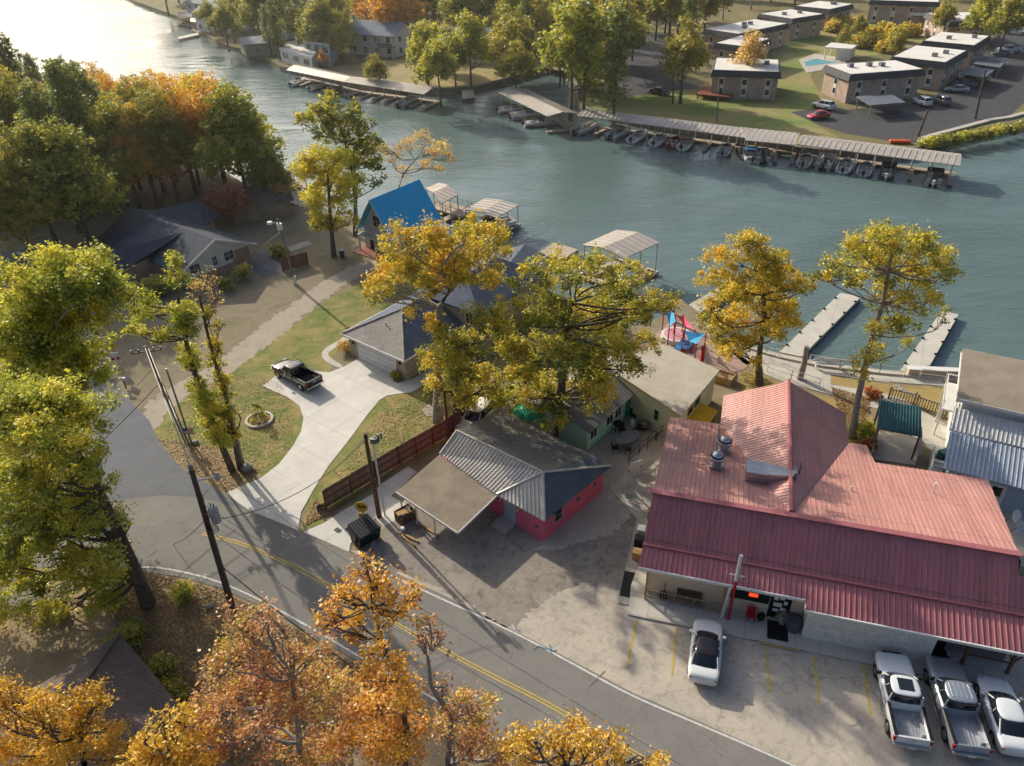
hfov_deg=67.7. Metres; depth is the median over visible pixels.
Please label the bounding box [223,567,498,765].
power line
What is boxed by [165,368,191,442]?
steel pole
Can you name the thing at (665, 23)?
maple tree
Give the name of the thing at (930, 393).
lakeside lawn
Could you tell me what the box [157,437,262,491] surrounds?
litter strip
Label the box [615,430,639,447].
patio table
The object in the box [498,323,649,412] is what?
gravel strip
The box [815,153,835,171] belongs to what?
pontoon boat
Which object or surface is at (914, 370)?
storage bench
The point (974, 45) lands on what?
apartment block
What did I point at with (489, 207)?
covered dock
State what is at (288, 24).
oak tree
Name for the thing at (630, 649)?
parking bay line
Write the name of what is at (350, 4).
maple tree
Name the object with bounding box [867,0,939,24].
apartment block
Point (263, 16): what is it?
pine tree
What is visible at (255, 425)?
planter ring
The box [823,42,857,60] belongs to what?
pool house
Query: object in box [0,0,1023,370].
lake water
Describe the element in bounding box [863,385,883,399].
shrub
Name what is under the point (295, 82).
motor boat
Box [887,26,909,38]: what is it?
courtyard shrub
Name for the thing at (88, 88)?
pine tree
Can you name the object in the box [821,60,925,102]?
apartment block
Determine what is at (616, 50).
tree
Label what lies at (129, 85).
maple tree
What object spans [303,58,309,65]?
window
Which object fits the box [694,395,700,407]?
window
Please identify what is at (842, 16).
courtyard shrub
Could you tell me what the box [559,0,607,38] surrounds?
maple tree
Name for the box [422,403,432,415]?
concrete circle
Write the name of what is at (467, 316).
window
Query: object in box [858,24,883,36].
courtyard shrub
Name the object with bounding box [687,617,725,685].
electric car
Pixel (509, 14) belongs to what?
oak tree
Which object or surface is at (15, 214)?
maple tree
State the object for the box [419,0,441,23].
oak tree
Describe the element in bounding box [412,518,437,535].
kerb timber
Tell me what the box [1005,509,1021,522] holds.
satellite dish
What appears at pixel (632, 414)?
chair
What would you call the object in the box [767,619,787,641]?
doormat
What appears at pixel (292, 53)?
flat roofed house
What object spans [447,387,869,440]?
fallen leaves
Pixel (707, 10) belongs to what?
maple tree
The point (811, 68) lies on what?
pool terrace
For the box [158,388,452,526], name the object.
fallen leaves
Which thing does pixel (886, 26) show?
courtyard shrub
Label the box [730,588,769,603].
window
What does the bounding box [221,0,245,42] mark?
oak tree
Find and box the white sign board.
[629,459,641,470]
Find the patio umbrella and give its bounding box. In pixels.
[512,403,543,420]
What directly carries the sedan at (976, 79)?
on the parking lot at (1002, 95)
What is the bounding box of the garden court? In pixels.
[247,251,284,278]
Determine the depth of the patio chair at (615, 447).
62.45 m
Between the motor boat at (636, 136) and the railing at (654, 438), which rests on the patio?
the railing at (654, 438)
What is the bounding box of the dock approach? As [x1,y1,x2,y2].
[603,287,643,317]
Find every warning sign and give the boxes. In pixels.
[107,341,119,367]
[355,502,367,516]
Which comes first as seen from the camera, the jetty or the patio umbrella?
the patio umbrella
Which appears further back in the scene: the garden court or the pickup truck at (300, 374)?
the garden court
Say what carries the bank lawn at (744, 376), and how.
on the ground at (294, 231)
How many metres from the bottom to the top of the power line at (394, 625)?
2.983 m
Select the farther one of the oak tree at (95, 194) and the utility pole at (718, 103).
the utility pole at (718, 103)
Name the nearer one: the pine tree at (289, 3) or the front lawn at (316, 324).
the front lawn at (316, 324)
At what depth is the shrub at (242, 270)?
90.22 m
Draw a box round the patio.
[588,414,665,509]
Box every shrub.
[137,273,174,296]
[158,671,189,701]
[169,578,198,604]
[215,276,235,291]
[229,262,252,280]
[248,413,269,423]
[250,402,264,420]
[267,242,289,258]
[335,338,350,351]
[389,370,400,378]
[823,15,843,31]
[837,14,851,22]
[842,16,868,30]
[845,32,874,48]
[853,418,876,438]
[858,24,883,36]
[870,31,896,46]
[873,36,901,53]
[876,20,896,33]
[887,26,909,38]
[897,20,923,36]
[916,135,938,149]
[932,133,952,147]
[943,132,961,145]
[957,129,974,142]
[966,128,990,142]
[978,126,996,140]
[991,122,1005,137]
[1003,123,1021,136]
[1015,120,1023,134]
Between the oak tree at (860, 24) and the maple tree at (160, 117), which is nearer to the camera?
the maple tree at (160, 117)
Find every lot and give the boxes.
[0,243,73,291]
[349,497,1023,765]
[792,33,1023,142]
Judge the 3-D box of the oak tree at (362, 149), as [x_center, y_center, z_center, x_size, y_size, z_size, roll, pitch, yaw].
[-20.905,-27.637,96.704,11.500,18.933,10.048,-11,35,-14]
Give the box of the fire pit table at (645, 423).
[637,419,650,429]
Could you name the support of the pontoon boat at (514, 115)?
on the lake water
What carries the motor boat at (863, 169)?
on the lake water
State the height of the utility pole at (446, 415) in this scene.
5.079 m
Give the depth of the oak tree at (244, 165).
115.78 m
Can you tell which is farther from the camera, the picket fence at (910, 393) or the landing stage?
the landing stage
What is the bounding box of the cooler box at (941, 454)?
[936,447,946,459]
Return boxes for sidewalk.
[628,570,1008,685]
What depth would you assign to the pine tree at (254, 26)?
216.28 m
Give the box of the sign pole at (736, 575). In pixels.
[720,554,744,619]
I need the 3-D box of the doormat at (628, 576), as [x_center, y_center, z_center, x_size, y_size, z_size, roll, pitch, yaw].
[7.713,13.429,50.983,0.720,0.020,2.200,8,35,14]
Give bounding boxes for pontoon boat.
[394,95,418,108]
[477,215,518,237]
[508,110,542,120]
[569,120,599,136]
[604,124,630,141]
[754,148,771,165]
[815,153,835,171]
[924,167,944,187]
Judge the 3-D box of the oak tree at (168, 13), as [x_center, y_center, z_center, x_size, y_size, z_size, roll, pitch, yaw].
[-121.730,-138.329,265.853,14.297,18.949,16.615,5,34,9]
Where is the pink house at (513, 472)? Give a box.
[396,409,610,540]
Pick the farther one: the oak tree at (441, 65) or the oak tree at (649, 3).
the oak tree at (649, 3)
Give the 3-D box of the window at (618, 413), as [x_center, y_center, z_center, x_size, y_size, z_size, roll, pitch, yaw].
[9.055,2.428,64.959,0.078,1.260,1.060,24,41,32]
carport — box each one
[855,94,905,117]
[959,66,993,88]
[973,60,1004,78]
[978,56,1007,72]
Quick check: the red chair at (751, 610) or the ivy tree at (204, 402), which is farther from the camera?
the ivy tree at (204, 402)
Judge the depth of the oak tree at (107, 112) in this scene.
103.52 m
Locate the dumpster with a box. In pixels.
[347,513,380,547]
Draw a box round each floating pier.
[780,293,859,357]
[900,310,957,371]
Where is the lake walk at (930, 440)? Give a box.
[733,347,946,453]
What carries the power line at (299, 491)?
attached to the utility pole at (214, 547)
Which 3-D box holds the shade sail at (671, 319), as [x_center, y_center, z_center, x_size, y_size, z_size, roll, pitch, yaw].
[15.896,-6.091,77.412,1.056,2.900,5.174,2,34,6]
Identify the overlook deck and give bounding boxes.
[696,82,733,101]
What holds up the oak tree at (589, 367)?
on the ground at (294, 231)
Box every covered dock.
[177,12,192,26]
[190,18,200,32]
[285,165,310,193]
[287,64,359,96]
[346,77,438,109]
[426,183,458,222]
[465,198,520,239]
[498,88,577,132]
[577,109,660,142]
[581,230,659,288]
[651,117,750,156]
[734,127,798,164]
[794,135,961,185]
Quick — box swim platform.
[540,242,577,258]
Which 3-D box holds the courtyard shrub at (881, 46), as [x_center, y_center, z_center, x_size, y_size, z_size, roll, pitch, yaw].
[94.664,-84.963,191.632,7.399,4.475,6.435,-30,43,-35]
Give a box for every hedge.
[101,615,148,652]
[140,650,179,682]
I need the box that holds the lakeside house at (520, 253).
[492,244,552,298]
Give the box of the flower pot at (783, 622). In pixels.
[778,614,785,624]
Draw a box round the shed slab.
[871,431,918,465]
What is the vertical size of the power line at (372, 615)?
2.694 m
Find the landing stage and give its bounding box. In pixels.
[462,89,474,100]
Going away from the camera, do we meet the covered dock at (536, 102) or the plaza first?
the plaza
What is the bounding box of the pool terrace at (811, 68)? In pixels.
[799,54,845,72]
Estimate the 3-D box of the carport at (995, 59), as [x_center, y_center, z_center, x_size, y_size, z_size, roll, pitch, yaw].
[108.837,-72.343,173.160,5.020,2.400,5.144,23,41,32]
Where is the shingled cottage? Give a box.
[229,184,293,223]
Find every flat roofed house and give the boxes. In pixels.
[279,39,318,67]
[303,36,337,66]
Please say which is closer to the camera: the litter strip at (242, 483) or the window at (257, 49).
the litter strip at (242, 483)
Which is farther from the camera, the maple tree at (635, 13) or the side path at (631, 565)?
the maple tree at (635, 13)
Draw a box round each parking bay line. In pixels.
[626,620,637,665]
[671,627,677,676]
[765,647,769,692]
[813,656,819,703]
[862,664,871,714]
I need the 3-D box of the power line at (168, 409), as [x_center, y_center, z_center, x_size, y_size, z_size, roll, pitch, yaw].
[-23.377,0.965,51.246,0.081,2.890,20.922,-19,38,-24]
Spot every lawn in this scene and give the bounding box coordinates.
[153,259,462,489]
[301,379,468,531]
[325,52,550,86]
[582,90,838,143]
[738,370,876,443]
[770,23,926,110]
[831,376,947,414]
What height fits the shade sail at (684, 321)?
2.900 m
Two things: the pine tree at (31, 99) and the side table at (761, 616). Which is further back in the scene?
the pine tree at (31, 99)
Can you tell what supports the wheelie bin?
on the ground at (294, 231)
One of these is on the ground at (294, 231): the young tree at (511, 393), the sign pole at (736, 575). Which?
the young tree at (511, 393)
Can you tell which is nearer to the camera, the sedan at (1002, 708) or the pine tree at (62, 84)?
the sedan at (1002, 708)
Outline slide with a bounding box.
[674,339,686,350]
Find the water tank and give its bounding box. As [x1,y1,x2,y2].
[786,613,802,633]
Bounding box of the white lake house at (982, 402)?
[928,348,1023,514]
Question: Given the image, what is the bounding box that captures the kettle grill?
[613,420,620,432]
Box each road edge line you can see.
[118,498,390,574]
[141,566,539,765]
[390,575,795,765]
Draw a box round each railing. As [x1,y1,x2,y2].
[628,425,662,464]
[647,425,663,450]
[740,344,779,358]
[767,362,820,386]
[808,355,905,376]
[919,369,947,379]
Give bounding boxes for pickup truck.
[271,358,323,390]
[873,650,933,751]
[923,654,994,759]
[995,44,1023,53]
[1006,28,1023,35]
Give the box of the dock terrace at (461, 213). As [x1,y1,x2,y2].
[435,197,472,220]
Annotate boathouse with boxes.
[237,32,294,56]
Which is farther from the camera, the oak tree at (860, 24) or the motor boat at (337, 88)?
the oak tree at (860, 24)
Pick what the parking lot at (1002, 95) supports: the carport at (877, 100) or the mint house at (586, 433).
the carport at (877, 100)
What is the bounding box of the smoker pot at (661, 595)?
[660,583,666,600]
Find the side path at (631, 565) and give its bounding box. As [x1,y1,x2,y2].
[618,509,647,604]
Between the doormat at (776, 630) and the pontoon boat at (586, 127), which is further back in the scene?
the pontoon boat at (586, 127)
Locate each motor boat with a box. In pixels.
[286,77,304,86]
[306,81,324,91]
[323,85,342,93]
[454,397,497,429]
[496,104,525,112]
[522,118,553,126]
[625,129,646,143]
[648,133,666,147]
[664,135,681,149]
[676,134,693,150]
[716,142,732,157]
[742,146,758,163]
[796,152,812,168]
[835,157,852,174]
[856,160,872,177]
[878,161,897,180]
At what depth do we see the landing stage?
166.47 m
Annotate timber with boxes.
[399,531,418,542]
[401,534,415,546]
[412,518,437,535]
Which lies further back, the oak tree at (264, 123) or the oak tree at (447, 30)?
the oak tree at (447, 30)
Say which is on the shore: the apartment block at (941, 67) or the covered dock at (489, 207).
the apartment block at (941, 67)
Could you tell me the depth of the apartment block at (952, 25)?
198.07 m
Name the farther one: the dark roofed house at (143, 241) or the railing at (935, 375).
the dark roofed house at (143, 241)
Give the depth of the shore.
223.52 m
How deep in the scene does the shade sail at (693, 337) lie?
73.45 m
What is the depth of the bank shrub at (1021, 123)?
133.84 m
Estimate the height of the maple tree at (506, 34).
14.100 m
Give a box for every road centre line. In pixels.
[201,534,647,762]
[203,532,646,757]
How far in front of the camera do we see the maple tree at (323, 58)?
186.56 m
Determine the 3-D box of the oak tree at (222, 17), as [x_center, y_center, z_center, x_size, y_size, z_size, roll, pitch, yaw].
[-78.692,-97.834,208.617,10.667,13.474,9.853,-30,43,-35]
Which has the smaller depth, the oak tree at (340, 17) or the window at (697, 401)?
the window at (697, 401)
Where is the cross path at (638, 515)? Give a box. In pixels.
[609,484,647,525]
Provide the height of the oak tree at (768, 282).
16.238 m
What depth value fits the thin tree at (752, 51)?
156.36 m
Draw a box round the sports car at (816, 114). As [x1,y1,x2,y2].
[807,109,830,119]
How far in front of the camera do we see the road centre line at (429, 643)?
46.38 m
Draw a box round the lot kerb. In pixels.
[917,111,1023,144]
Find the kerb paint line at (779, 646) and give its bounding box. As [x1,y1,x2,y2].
[758,641,800,651]
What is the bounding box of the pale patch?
[844,715,856,725]
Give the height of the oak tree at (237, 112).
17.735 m
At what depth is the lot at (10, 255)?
97.84 m
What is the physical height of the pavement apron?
0.001 m
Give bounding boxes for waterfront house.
[183,0,218,19]
[191,2,254,34]
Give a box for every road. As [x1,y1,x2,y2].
[0,495,796,765]
[75,306,247,509]
[594,32,699,94]
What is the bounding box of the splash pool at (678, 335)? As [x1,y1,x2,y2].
[661,327,687,344]
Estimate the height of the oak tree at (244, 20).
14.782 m
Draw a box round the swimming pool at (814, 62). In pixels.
[805,59,835,65]
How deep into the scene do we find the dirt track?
80.29 m
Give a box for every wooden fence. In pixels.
[280,252,308,271]
[316,503,325,511]
[322,374,489,509]
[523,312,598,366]
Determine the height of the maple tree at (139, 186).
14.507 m
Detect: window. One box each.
[189,262,201,275]
[211,255,218,266]
[222,248,234,261]
[255,47,260,52]
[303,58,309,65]
[372,214,380,228]
[465,311,473,324]
[511,294,517,308]
[554,507,562,523]
[590,427,597,440]
[606,413,613,427]
[614,407,621,419]
[653,409,658,420]
[687,403,693,416]
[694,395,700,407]
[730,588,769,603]
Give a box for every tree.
[0,31,28,83]
[0,54,31,93]
[0,64,56,143]
[0,112,89,252]
[0,138,76,267]
[0,239,144,492]
[0,363,155,633]
[0,667,151,765]
[8,78,81,233]
[16,108,82,151]
[17,52,45,98]
[21,115,131,250]
[30,54,94,146]
[61,59,102,113]
[69,69,102,114]
[77,106,129,205]
[79,136,139,216]
[81,60,117,88]
[82,91,174,208]
[87,70,116,93]
[94,97,142,189]
[98,73,173,191]
[99,101,190,208]
[111,74,136,101]
[115,694,236,765]
[120,78,206,204]
[121,249,236,472]
[133,65,167,89]
[143,73,208,194]
[152,71,184,99]
[165,0,169,15]
[169,65,266,187]
[172,69,215,172]
[172,160,200,184]
[175,583,366,765]
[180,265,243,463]
[186,75,290,186]
[193,0,217,35]
[198,180,253,224]
[199,296,243,470]
[201,80,270,175]
[203,0,245,51]
[216,0,234,5]
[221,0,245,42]
[232,0,287,33]
[235,0,269,35]
[238,146,274,169]
[243,148,292,188]
[245,5,259,35]
[258,3,275,56]
[259,169,295,197]
[263,0,287,58]
[265,0,284,32]
[276,2,302,39]
[283,0,292,31]
[285,138,365,257]
[291,0,303,10]
[292,0,349,37]
[292,2,332,45]
[293,88,387,236]
[305,547,438,765]
[316,49,329,66]
[323,4,359,57]
[324,17,356,64]
[325,0,352,50]
[346,0,371,18]
[347,0,372,19]
[351,0,399,20]
[360,0,418,23]
[360,208,517,423]
[362,53,388,91]
[371,127,456,187]
[380,0,430,21]
[403,19,445,83]
[403,607,525,765]
[404,30,431,82]
[409,9,427,26]
[410,37,459,106]
[414,297,535,432]
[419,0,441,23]
[421,373,432,400]
[426,21,440,35]
[429,0,458,26]
[434,22,458,40]
[436,0,488,26]
[436,32,450,44]
[442,7,492,88]
[444,35,473,86]
[460,0,499,23]
[482,18,505,62]
[483,13,499,27]
[486,15,536,83]
[486,242,686,438]
[487,2,534,75]
[491,0,525,20]
[493,39,537,87]
[493,383,523,414]
[493,692,670,765]
[515,19,540,75]
[518,0,537,52]
[520,17,541,71]
[524,0,557,59]
[529,0,609,120]
[538,0,553,41]
[547,0,570,23]
[548,54,564,84]
[551,0,570,87]
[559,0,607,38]
[566,0,606,118]
[573,39,615,101]
[593,0,653,92]
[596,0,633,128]
[599,36,627,97]
[619,0,649,73]
[629,0,647,60]
[640,0,680,40]
[642,0,679,40]
[651,14,682,33]
[652,15,711,103]
[657,0,708,34]
[678,0,703,35]
[692,226,820,386]
[697,0,722,20]
[697,0,734,29]
[726,28,769,65]
[801,213,966,438]
[836,23,851,43]
[850,12,868,33]
[887,27,906,54]
[930,0,961,27]
[959,0,1002,34]
[978,0,1023,55]
[989,25,1012,49]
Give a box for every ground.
[0,63,1023,597]
[0,572,525,765]
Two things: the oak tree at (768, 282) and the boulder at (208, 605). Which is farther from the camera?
the oak tree at (768, 282)
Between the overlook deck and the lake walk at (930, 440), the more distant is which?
the overlook deck
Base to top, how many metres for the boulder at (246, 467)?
0.700 m
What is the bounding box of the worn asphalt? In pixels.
[368,502,638,627]
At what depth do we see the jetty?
237.12 m
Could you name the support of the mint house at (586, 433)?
on the ground at (294, 231)
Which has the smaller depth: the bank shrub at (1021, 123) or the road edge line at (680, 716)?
the road edge line at (680, 716)
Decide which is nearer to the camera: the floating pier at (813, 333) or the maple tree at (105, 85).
the floating pier at (813, 333)
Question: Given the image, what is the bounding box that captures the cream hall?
[611,342,719,436]
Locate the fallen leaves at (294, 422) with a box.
[166,288,462,485]
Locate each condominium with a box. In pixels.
[349,19,414,58]
[446,27,496,64]
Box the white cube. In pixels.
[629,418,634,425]
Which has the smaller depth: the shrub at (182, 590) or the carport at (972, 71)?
the shrub at (182, 590)
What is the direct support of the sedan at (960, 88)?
on the parking lot at (1002, 95)
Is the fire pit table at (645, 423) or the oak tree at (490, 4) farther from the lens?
the oak tree at (490, 4)
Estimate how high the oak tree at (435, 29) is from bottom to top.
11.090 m
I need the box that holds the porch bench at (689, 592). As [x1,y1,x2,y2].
[676,588,702,605]
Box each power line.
[69,370,151,450]
[70,356,141,426]
[77,385,157,464]
[145,348,189,463]
[148,348,197,469]
[188,571,217,579]
[203,504,636,763]
[206,513,638,762]
[212,532,540,765]
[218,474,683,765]
[221,437,367,518]
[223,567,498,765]
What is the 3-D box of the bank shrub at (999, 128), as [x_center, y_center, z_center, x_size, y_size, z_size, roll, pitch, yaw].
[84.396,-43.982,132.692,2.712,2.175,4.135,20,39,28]
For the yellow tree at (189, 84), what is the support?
on the ground at (294, 231)
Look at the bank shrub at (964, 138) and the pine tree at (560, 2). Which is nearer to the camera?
the bank shrub at (964, 138)
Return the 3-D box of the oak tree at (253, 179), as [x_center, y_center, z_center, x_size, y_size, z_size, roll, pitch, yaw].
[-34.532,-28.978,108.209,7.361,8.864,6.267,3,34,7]
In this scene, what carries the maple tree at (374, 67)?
on the shore
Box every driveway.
[227,358,434,529]
[304,467,415,551]
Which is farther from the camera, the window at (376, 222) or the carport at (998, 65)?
the carport at (998, 65)
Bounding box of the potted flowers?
[775,609,789,621]
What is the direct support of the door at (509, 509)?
in the pink house at (513, 472)
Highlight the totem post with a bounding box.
[699,345,705,362]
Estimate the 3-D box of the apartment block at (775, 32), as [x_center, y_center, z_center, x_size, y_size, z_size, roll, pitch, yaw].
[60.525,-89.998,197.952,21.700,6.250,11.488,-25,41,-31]
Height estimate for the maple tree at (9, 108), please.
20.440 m
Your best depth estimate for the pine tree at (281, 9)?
209.03 m
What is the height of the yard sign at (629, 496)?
1.000 m
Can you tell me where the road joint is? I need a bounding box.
[588,671,604,686]
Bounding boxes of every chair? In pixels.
[610,441,618,452]
[619,421,625,432]
[630,408,635,417]
[632,422,641,430]
[746,606,755,622]
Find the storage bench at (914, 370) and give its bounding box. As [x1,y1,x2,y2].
[906,365,958,376]
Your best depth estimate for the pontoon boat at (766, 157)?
126.27 m
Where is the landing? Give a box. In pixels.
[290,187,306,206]
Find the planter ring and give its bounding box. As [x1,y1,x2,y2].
[245,411,273,428]
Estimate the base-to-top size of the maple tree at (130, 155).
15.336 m
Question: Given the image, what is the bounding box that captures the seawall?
[727,338,957,381]
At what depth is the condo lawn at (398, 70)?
184.27 m
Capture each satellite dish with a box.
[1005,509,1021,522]
[1010,520,1023,533]
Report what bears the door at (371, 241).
in the blue roofed house at (411, 201)
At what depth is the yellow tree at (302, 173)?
91.44 m
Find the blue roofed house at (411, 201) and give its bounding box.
[353,179,451,262]
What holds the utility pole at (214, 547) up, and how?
on the leaf litter ground at (42, 655)
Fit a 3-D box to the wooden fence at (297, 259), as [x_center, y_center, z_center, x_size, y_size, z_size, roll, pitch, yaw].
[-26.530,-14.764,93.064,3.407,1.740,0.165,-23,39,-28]
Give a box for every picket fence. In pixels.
[887,386,917,404]
[915,394,947,417]
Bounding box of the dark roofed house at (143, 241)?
[96,200,256,287]
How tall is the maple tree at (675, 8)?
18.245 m
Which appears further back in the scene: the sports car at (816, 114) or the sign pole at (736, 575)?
the sports car at (816, 114)
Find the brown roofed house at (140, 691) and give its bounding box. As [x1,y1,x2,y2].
[0,632,229,765]
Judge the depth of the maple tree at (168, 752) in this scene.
29.66 m
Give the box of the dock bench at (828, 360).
[814,357,843,368]
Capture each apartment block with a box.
[702,19,789,53]
[710,58,781,99]
[712,35,771,59]
[756,9,825,40]
[793,1,853,29]
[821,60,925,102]
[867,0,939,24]
[890,45,967,89]
[920,32,990,70]
[922,12,991,43]
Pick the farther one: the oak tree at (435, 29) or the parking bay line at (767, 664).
the oak tree at (435, 29)
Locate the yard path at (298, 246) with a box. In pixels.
[287,241,312,251]
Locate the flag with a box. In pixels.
[182,428,193,435]
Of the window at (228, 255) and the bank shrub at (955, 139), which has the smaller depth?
the window at (228, 255)
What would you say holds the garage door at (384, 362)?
in the garage house at (388, 339)
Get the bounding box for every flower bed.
[856,437,881,454]
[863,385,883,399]
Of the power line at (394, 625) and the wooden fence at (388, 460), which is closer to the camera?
the power line at (394, 625)
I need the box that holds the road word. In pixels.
[472,617,501,635]
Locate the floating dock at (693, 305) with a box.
[688,289,724,315]
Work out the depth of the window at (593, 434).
62.76 m
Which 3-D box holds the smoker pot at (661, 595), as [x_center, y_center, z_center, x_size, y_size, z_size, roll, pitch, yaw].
[9.884,13.528,49.534,0.600,1.303,0.600,-2,34,0]
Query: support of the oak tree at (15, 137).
on the lot at (10, 255)
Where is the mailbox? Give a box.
[119,377,126,388]
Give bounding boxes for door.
[358,343,395,372]
[370,239,376,248]
[504,500,515,522]
[625,399,630,417]
[766,596,792,617]
[934,640,946,649]
[990,482,1007,505]
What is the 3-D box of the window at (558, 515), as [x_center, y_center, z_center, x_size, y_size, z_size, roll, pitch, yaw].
[3.338,9.461,54.724,0.078,1.090,0.890,26,42,35]
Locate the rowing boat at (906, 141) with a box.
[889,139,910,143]
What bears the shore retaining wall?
on the shore
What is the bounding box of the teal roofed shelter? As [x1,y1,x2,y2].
[871,399,922,465]
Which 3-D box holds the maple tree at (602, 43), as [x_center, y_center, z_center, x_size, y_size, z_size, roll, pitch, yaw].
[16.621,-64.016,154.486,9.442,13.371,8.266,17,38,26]
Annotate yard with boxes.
[0,239,360,390]
[1001,509,1023,566]
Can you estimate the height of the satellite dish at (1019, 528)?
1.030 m
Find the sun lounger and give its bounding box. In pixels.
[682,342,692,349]
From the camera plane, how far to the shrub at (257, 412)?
66.85 m
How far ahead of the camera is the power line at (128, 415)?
58.43 m
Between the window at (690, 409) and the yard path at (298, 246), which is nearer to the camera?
the window at (690, 409)
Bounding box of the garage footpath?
[322,337,348,367]
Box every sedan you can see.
[649,86,670,95]
[944,84,969,92]
[951,79,976,87]
[956,76,980,81]
[974,674,1023,757]
[991,49,1013,56]
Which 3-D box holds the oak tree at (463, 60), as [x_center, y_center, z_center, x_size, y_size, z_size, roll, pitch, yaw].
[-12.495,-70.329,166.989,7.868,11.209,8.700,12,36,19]
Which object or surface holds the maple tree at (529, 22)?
on the shore
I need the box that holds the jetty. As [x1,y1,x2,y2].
[177,32,198,40]
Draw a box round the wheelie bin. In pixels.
[339,248,344,257]
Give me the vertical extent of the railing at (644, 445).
1.026 m
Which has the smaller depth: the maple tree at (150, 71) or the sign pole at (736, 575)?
the sign pole at (736, 575)
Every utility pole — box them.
[130,345,189,444]
[188,464,236,615]
[267,218,296,284]
[363,432,385,517]
[443,391,449,436]
[672,73,674,103]
[716,83,719,121]
[917,110,928,135]
[974,70,986,118]
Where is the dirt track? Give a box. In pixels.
[143,260,378,429]
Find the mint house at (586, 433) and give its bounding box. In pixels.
[522,363,634,451]
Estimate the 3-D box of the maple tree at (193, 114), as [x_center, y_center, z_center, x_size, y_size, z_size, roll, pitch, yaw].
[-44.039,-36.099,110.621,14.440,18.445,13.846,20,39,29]
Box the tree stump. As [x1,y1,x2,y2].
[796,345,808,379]
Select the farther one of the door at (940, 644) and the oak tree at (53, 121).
the oak tree at (53, 121)
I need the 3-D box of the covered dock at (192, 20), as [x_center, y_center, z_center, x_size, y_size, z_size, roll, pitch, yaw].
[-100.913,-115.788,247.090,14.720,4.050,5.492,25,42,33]
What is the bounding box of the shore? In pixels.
[129,0,1023,149]
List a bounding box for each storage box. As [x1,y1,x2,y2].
[632,547,641,560]
[634,534,644,547]
[637,524,646,534]
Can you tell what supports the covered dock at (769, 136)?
in the lake water
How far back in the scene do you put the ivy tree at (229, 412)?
57.07 m
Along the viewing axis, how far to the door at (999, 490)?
55.61 m
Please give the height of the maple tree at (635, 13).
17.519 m
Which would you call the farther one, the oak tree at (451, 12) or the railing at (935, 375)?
the oak tree at (451, 12)
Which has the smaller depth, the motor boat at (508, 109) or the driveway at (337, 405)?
the driveway at (337, 405)
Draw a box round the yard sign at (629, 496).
[626,494,632,502]
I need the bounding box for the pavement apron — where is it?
[535,483,618,549]
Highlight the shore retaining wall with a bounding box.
[280,66,916,160]
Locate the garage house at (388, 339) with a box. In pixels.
[340,256,540,379]
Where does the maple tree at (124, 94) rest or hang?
on the ground at (294, 231)
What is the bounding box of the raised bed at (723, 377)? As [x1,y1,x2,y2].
[715,368,735,386]
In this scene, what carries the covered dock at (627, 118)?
in the lake water
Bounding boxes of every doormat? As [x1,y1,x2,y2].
[619,571,634,597]
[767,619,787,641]
[931,648,946,655]
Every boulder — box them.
[205,602,212,608]
[240,463,252,472]
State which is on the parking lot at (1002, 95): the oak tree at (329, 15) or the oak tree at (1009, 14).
the oak tree at (1009, 14)
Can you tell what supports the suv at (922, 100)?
on the parking lot at (1002, 95)
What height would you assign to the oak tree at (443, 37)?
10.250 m
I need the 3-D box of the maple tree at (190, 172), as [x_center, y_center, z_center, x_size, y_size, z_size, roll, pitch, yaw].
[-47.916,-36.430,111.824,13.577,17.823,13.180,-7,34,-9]
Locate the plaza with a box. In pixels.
[655,321,748,375]
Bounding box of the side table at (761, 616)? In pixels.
[757,612,765,620]
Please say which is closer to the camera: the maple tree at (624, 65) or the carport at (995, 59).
the maple tree at (624, 65)
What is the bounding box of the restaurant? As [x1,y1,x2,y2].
[637,378,1023,673]
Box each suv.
[811,99,835,110]
[912,95,932,106]
[931,94,951,105]
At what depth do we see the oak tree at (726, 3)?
215.25 m
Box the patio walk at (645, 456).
[605,448,651,499]
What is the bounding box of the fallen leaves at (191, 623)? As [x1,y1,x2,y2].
[107,572,358,765]
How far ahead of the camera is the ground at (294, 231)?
97.67 m
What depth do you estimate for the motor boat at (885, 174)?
118.47 m
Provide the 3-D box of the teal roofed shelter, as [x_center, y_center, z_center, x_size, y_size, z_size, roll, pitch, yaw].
[31.189,4.141,61.495,3.643,2.946,4.927,13,36,20]
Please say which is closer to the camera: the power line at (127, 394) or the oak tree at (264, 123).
the power line at (127, 394)
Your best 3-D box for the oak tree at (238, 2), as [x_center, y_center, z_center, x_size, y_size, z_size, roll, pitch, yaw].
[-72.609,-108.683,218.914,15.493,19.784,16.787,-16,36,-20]
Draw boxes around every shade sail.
[662,307,675,345]
[673,313,695,352]
[681,329,706,357]
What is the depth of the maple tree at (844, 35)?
188.90 m
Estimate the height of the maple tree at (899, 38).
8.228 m
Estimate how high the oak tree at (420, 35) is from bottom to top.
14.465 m
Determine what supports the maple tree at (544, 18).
on the condo lawn at (398, 70)

